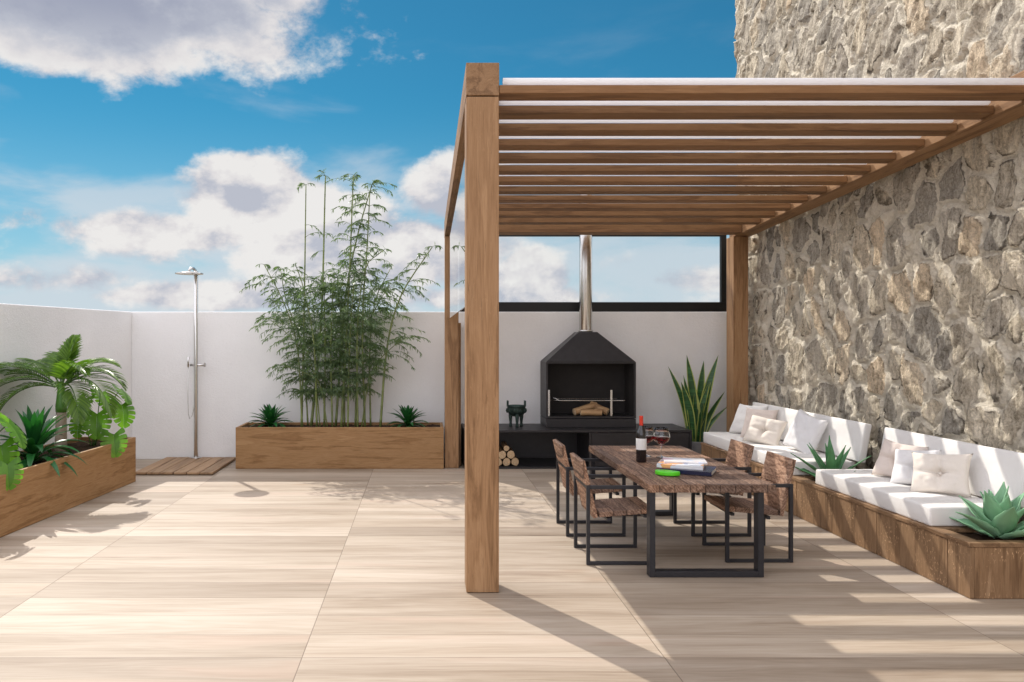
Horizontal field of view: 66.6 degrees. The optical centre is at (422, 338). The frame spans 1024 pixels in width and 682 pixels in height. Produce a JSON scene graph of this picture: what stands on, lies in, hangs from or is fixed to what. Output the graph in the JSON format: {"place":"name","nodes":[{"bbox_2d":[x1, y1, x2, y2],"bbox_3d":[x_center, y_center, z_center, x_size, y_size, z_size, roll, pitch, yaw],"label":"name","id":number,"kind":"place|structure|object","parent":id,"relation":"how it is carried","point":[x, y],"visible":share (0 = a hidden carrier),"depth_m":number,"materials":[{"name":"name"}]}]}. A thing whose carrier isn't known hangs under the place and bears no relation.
{"place":"outdoors","nodes":[
{"label":"outdoors","id":0,"kind":"place"},
{"bbox_2d":[0,0,736,311],"label":"sky","id":1,"kind":"structure","parent":0,"point":[143,142],"materials":[{"name":"blue"}]},
{"bbox_2d":[0,459,1023,681],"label":"terrace floor","id":2,"kind":"structure","parent":0,"point":[229,572],"depth_m":5.35,"materials":[{"name":"beige tile"}]},
{"bbox_2d":[0,303,130,451],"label":"plaster wall","id":3,"kind":"structure","parent":2,"relation":"on","point":[33,332],"depth_m":9.68,"materials":[{"name":"white paint"}]},
{"bbox_2d":[0,437,135,536],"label":"planter","id":4,"kind":"object","parent":2,"relation":"on","point":[42,490],"visible":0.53,"depth_m":8.10,"materials":[{"name":"wood"}]},
{"bbox_2d":[0,413,26,490],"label":"monstera","id":5,"kind":"object","parent":4,"relation":"in","point":[9,464],"visible":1,"depth_m":7.14,"materials":[{"name":"green plant"}]},
{"bbox_2d":[0,405,89,476],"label":"dracaena","id":6,"kind":"object","parent":4,"relation":"in","point":[38,435],"visible":0.87,"depth_m":7.97,"materials":[{"name":"green plant"}]},
{"bbox_2d":[0,334,127,451],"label":"palm","id":7,"kind":"object","parent":4,"relation":"on","point":[61,364],"visible":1,"depth_m":8.69,"materials":[{"name":"green plant"}]},
{"bbox_2d":[67,384,135,457],"bbox_3d":[-3.903,0.972,9.335,0.898,0.867,0.511,0,0,23],"label":"monstera","id":8,"kind":"object","parent":4,"relation":"in","point":[95,423],"visible":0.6,"depth_m":9.16,"materials":[{"name":"green plant"}]},
{"bbox_2d":[136,457,235,474],"bbox_3d":[-3.280,1.778,10.805,1.038,0.040,1.310,0,0,0],"label":"duckboard","id":9,"kind":"object","parent":2,"relation":"on","point":[187,465],"visible":0.91,"depth_m":10.61,"materials":[{"name":"brown wood"}]},
{"bbox_2d":[175,267,205,458],"bbox_3d":[-3.384,0.356,11.217,0.403,2.800,0.435,0,0,0],"label":"outdoor shower","id":10,"kind":"object","parent":9,"relation":"on","point":[195,273],"visible":1,"depth_m":11.33,"materials":[{"name":"silver metal"}]},
{"bbox_2d":[236,422,443,468],"bbox_3d":[-1.144,1.511,10.975,2.872,0.572,0.650,0,0,0],"label":"planter","id":11,"kind":"object","parent":2,"relation":"on","point":[292,445],"visible":0.91,"depth_m":10.65,"materials":[{"name":"wood"}]},
{"bbox_2d":[249,404,292,426],"bbox_3d":[-2.157,1.139,10.994,0.692,0.427,0.649,0,0,0],"label":"yucca plant","id":12,"kind":"object","parent":11,"relation":"in","point":[271,415],"visible":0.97,"depth_m":10.94,"materials":[{"name":"green plant"}]},
{"bbox_2d":[239,170,441,426],"bbox_3d":[-1.151,-0.593,10.942,2.884,3.701,1.135,0,0,0],"label":"bamboo","id":13,"kind":"object","parent":11,"relation":"on","point":[343,357],"visible":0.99,"depth_m":10.93,"materials":[{"name":"green plant"}]},
{"bbox_2d":[386,405,429,426],"bbox_3d":[-0.215,1.134,10.995,0.627,0.396,0.663,0,0,0],"label":"yucca plant","id":14,"kind":"object","parent":11,"relation":"in","point":[409,416],"visible":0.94,"depth_m":10.95,"materials":[{"name":"green plant"}]},
{"bbox_2d":[131,312,726,458],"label":"plaster wall","id":15,"kind":"structure","parent":2,"relation":"on","point":[236,387],"depth_m":11.50,"materials":[{"name":"white paint"}]},
{"bbox_2d":[460,235,726,311],"bbox_3d":[2.550,-1.001,11.565,3.980,1.198,0.070,0,0,0],"label":"clerestory window","id":16,"kind":"structure","parent":15,"relation":"on","point":[651,273],"depth_m":11.56,"materials":[{"name":"clear glass"}]},
{"bbox_2d":[459,323,460,465],"bbox_3d":[0.487,0.788,11.200,0.110,2.020,0.580,0,0,0],"label":"timber screen","id":17,"kind":"object","parent":2,"relation":"on","point":[459,394],"visible":0.26,"depth_m":10.91,"materials":[{"name":"brown wood"}]},
{"bbox_2d":[461,424,691,468],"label":"barbecue plinth","id":18,"kind":"structure","parent":2,"relation":"on","point":[531,446],"depth_m":10.98,"materials":[{"name":"black metal"}]},
{"bbox_2d":[501,455,509,465],"bbox_3d":[1.169,1.711,10.965,0.117,0.113,0.498,0,0,0],"label":"firewood log","id":19,"kind":"object","parent":18,"relation":"on","point":[506,461],"visible":0.56,"depth_m":10.72,"materials":[{"name":"brown wood"}]},
{"bbox_2d":[504,447,514,458],"bbox_3d":[1.232,1.614,10.950,0.117,0.115,0.468,0,0,0],"label":"firewood log","id":20,"kind":"object","parent":19,"relation":"on","point":[510,454],"visible":0.81,"depth_m":10.72,"materials":[{"name":"brown wood"}]},
{"bbox_2d":[509,455,518,465],"bbox_3d":[1.292,1.714,10.960,0.119,0.116,0.448,0,0,0],"label":"firewood log","id":21,"kind":"object","parent":18,"relation":"on","point":[514,460],"visible":0.73,"depth_m":10.74,"materials":[{"name":"brown wood"}]},
{"bbox_2d":[506,400,526,426],"bbox_3d":[1.345,1.075,11.080,0.306,0.375,0.292,0,0,0],"label":"tripod vessel","id":22,"kind":"object","parent":18,"relation":"on","point":[517,411],"visible":1,"depth_m":10.99,"materials":[{"name":"black metal"}]},
{"bbox_2d":[540,235,635,427],"bbox_3d":[2.389,-0.418,11.219,1.275,3.363,0.538,0,0,0],"label":"fireplace","id":23,"kind":"object","parent":18,"relation":"on","point":[585,364],"visible":0.94,"depth_m":11.16,"materials":[{"name":"black metal"}]},
{"bbox_2d":[573,402,596,414],"bbox_3d":[2.350,1.011,11.150,0.378,0.185,0.105,0,0,-16],"label":"fire log","id":24,"kind":"object","parent":23,"relation":"in","point":[576,411],"visible":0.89,"depth_m":11.11,"materials":[{"name":"brown wood"}]},
{"bbox_2d":[580,409,601,415],"bbox_3d":[2.410,1.057,11.050,0.308,0.097,0.096,0,0,0],"label":"fire log","id":25,"kind":"object","parent":23,"relation":"in","point":[590,412],"visible":1,"depth_m":11.01,"materials":[{"name":"brown wood"}]},
{"bbox_2d":[590,401,609,414],"bbox_3d":[2.550,1.006,11.149,0.296,0.196,0.101,0,0,33],"label":"fire log","id":26,"kind":"object","parent":23,"relation":"in","point":[605,410],"visible":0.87,"depth_m":11.09,"materials":[{"name":"brown wood"}]},
{"bbox_2d":[553,439,625,536],"bbox_3d":[1.554,1.386,7.270,0.581,0.823,0.530,0,0,0],"label":"dining chair","id":27,"kind":"object","parent":2,"relation":"on","point":[563,467],"visible":0.74,"depth_m":7.11,"materials":[{"name":"wood"}]},
{"bbox_2d":[570,452,646,564],"bbox_3d":[1.552,1.386,6.390,0.581,0.823,0.530,0,0,0],"label":"dining chair","id":28,"kind":"object","parent":2,"relation":"on","point":[607,509],"visible":0.8,"depth_m":6.29,"materials":[{"name":"wood"}]},
{"bbox_2d":[589,446,775,576],"bbox_3d":[2.177,1.448,6.860,0.955,0.698,2.150,0,0,0],"label":"dining table","id":29,"kind":"object","parent":2,"relation":"on","point":[724,478],"visible":0.81,"depth_m":5.89,"materials":[{"name":"wood"}]},
{"bbox_2d":[636,416,646,461],"bbox_3d":[1.947,0.892,6.875,0.092,0.409,0.092,0,0,0],"label":"wine bottle","id":30,"kind":"object","parent":29,"relation":"on","point":[641,443],"visible":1,"depth_m":6.84,"materials":[{"name":"black glass"}]},
{"bbox_2d":[644,426,653,456],"bbox_3d":[2.085,0.960,7.200,0.156,0.274,0.156,0,0,0],"label":"wine glass","id":31,"kind":"object","parent":29,"relation":"on","point":[649,432],"visible":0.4,"depth_m":7.14,"materials":[{"name":"clear glass"}]},
{"bbox_2d":[653,427,669,457],"bbox_3d":[2.205,0.960,7.130,0.156,0.274,0.156,0,0,0],"label":"wine glass","id":32,"kind":"object","parent":29,"relation":"on","point":[661,436],"visible":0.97,"depth_m":7.08,"materials":[{"name":"clear glass"}]},
{"bbox_2d":[655,470,679,475],"bbox_3d":[1.965,1.079,6.200,0.194,0.034,0.110,0,0,28],"label":"glasses case","id":33,"kind":"object","parent":29,"relation":"on","point":[667,472],"visible":1,"depth_m":6.16,"materials":[{"name":"green plastic"}]},
{"bbox_2d":[660,466,716,475],"bbox_3d":[2.190,1.079,6.360,0.400,0.034,0.300,0,0,28],"label":"book","id":34,"kind":"object","parent":29,"relation":"on","point":[708,470],"visible":0.64,"depth_m":6.22,"materials":[{"name":"blue paper"}]},
{"bbox_2d":[657,459,704,469],"bbox_3d":[2.150,1.048,6.420,0.360,0.026,0.270,0,0,24],"label":"book","id":35,"kind":"object","parent":34,"relation":"on","point":[661,463],"visible":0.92,"depth_m":6.32,"materials":[{"name":"white paper"}]},
{"bbox_2d":[663,457,706,463],"bbox_3d":[2.205,1.028,6.500,0.340,0.014,0.230,0,0,14],"label":"book","id":36,"kind":"object","parent":35,"relation":"on","point":[684,460],"visible":1,"depth_m":6.46,"materials":[{"name":"white paper"}]},
{"bbox_2d":[668,357,726,453],"bbox_3d":[3.952,1.015,11.080,0.847,1.566,0.308,0,0,0],"label":"snake plant","id":37,"kind":"object","parent":2,"relation":"on","point":[699,420],"visible":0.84,"depth_m":11.05,"materials":[{"name":"green plant"}]},
{"bbox_2d":[673,439,753,536],"bbox_3d":[2.736,1.386,7.270,0.581,0.823,0.530,0,0,0],"label":"dining chair","id":38,"kind":"object","parent":2,"relation":"on","point":[739,455],"visible":0.59,"depth_m":7.12,"materials":[{"name":"wood"}]},
{"bbox_2d":[444,63,1023,591],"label":"pergola","id":39,"kind":"object","parent":2,"relation":"on","point":[738,161],"visible":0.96,"depth_m":6.33,"materials":[{"name":"brown wood"}]},
{"bbox_2d":[702,451,795,561],"bbox_3d":[2.725,1.386,6.460,0.581,0.823,0.530,0,0,0],"label":"dining chair","id":40,"kind":"object","parent":2,"relation":"on","point":[778,470],"visible":0.81,"depth_m":6.30,"materials":[{"name":"wood"}]},
{"bbox_2d":[701,442,1023,598],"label":"bench","id":41,"kind":"object","parent":2,"relation":"on","point":[974,566],"visible":0.56,"depth_m":5.87,"materials":[{"name":"wood"}]},
{"bbox_2d":[703,432,855,474],"bbox_3d":[4.133,1.328,9.205,0.660,0.162,2.530,0,0,0],"label":"seat cushion","id":42,"kind":"object","parent":41,"relation":"on","point":[721,440],"visible":0.43,"depth_m":8.75,"materials":[{"name":"white fabric"}]},
{"bbox_2d":[729,404,767,432],"bbox_3d":[4.272,1.066,10.121,0.159,0.440,0.460,31,-13,-23],"label":"pillow","id":43,"kind":"object","parent":42,"relation":"on","point":[738,422],"visible":0.42,"depth_m":10.16,"materials":[{"name":"white fabric"}]},
{"bbox_2d":[740,408,778,436],"bbox_3d":[4.239,1.075,9.729,0.156,0.420,0.420,32,-20,-35],"label":"pillow","id":44,"kind":"object","parent":42,"relation":"on","point":[769,414],"visible":0.36,"depth_m":9.75,"materials":[{"name":"beige fabric"}]},
{"bbox_2d":[742,414,787,445],"bbox_3d":[4.099,1.109,9.249,0.440,0.360,0.167,11,-22,50],"label":"pillow","id":45,"kind":"object","parent":42,"relation":"on","point":[762,430],"visible":0.97,"depth_m":9.19,"materials":[{"name":"beige fabric"}]},
{"bbox_2d":[783,409,827,453],"bbox_3d":[4.271,1.055,8.620,0.177,0.460,0.480,21,7,-13],"label":"pillow","id":46,"kind":"object","parent":42,"relation":"on","point":[805,429],"visible":0.93,"depth_m":8.53,"materials":[{"name":"white fabric"}]},
{"bbox_2d":[752,402,871,462],"bbox_3d":[4.468,1.057,9.130,0.090,0.404,2.660,10,0,0],"label":"back cushion","id":47,"kind":"object","parent":42,"relation":"on","point":[853,435],"visible":0.37,"depth_m":8.20,"materials":[{"name":"white fabric"}]},
{"bbox_2d":[791,435,870,476],"bbox_3d":[4.120,1.216,7.687,0.913,0.465,0.807,0,0,0],"label":"agave","id":48,"kind":"object","parent":41,"relation":"on","point":[832,462],"visible":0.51,"depth_m":7.69,"materials":[{"name":"green plant"}]},
{"bbox_2d":[815,469,982,525],"bbox_3d":[4.133,1.329,6.635,0.660,0.161,1.700,0,0,0],"label":"seat cushion","id":49,"kind":"object","parent":41,"relation":"on","point":[926,508],"visible":0.7,"depth_m":6.28,"materials":[{"name":"white fabric"}]},
{"bbox_2d":[872,438,928,476],"bbox_3d":[4.279,1.100,6.930,0.150,0.360,0.420,26,-6,-22],"label":"pillow","id":50,"kind":"object","parent":49,"relation":"on","point":[884,465],"visible":0.59,"depth_m":6.97,"materials":[{"name":"beige fabric"}]},
{"bbox_2d":[890,449,940,484],"bbox_3d":[4.235,1.110,6.640,0.139,0.340,0.380,29,-19,-25],"label":"pillow","id":51,"kind":"object","parent":49,"relation":"on","point":[902,472],"visible":0.51,"depth_m":6.67,"materials":[{"name":"white fabric"}]},
{"bbox_2d":[910,452,972,496],"bbox_3d":[4.204,1.097,6.269,0.149,0.360,0.440,29,-23,-34],"label":"pillow","id":52,"kind":"object","parent":49,"relation":"on","point":[937,473],"visible":1,"depth_m":6.22,"materials":[{"name":"beige fabric"}]},
{"bbox_2d":[881,427,1023,507],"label":"back cushion","id":53,"kind":"object","parent":49,"relation":"on","point":[992,469],"visible":0.47,"depth_m":6.11,"materials":[{"name":"white fabric"}]},
{"bbox_2d":[949,482,1023,539],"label":"agave","id":54,"kind":"object","parent":41,"relation":"on","point":[1000,513],"visible":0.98,"depth_m":5.50,"materials":[{"name":"green plant"}]},
{"bbox_2d":[733,0,1023,534],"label":"stone wall","id":55,"kind":"structure","parent":2,"relation":"on","point":[895,300],"depth_m":7.52,"materials":[{"name":"beige stone"}]},
{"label":"firewood log","id":56,"kind":"object","parent":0,"visible":0},
{"bbox_2d":[499,446,505,458],"bbox_3d":[1.111,1.611,10.955,0.118,0.116,0.518,0,0,0],"label":"firewood log","id":57,"kind":"object","parent":56,"relation":"on","point":[502,454],"visible":0.67,"depth_m":10.70,"materials":[{"name":"brown wood"}]},
{"bbox_2d":[501,441,508,450],"bbox_3d":[1.171,1.528,10.975,0.087,0.080,0.478,0,0,0],"label":"firewood log","id":58,"kind":"object","parent":57,"relation":"on","point":[505,446],"visible":1,"depth_m":10.78,"materials":[{"name":"brown wood"}]}
]}

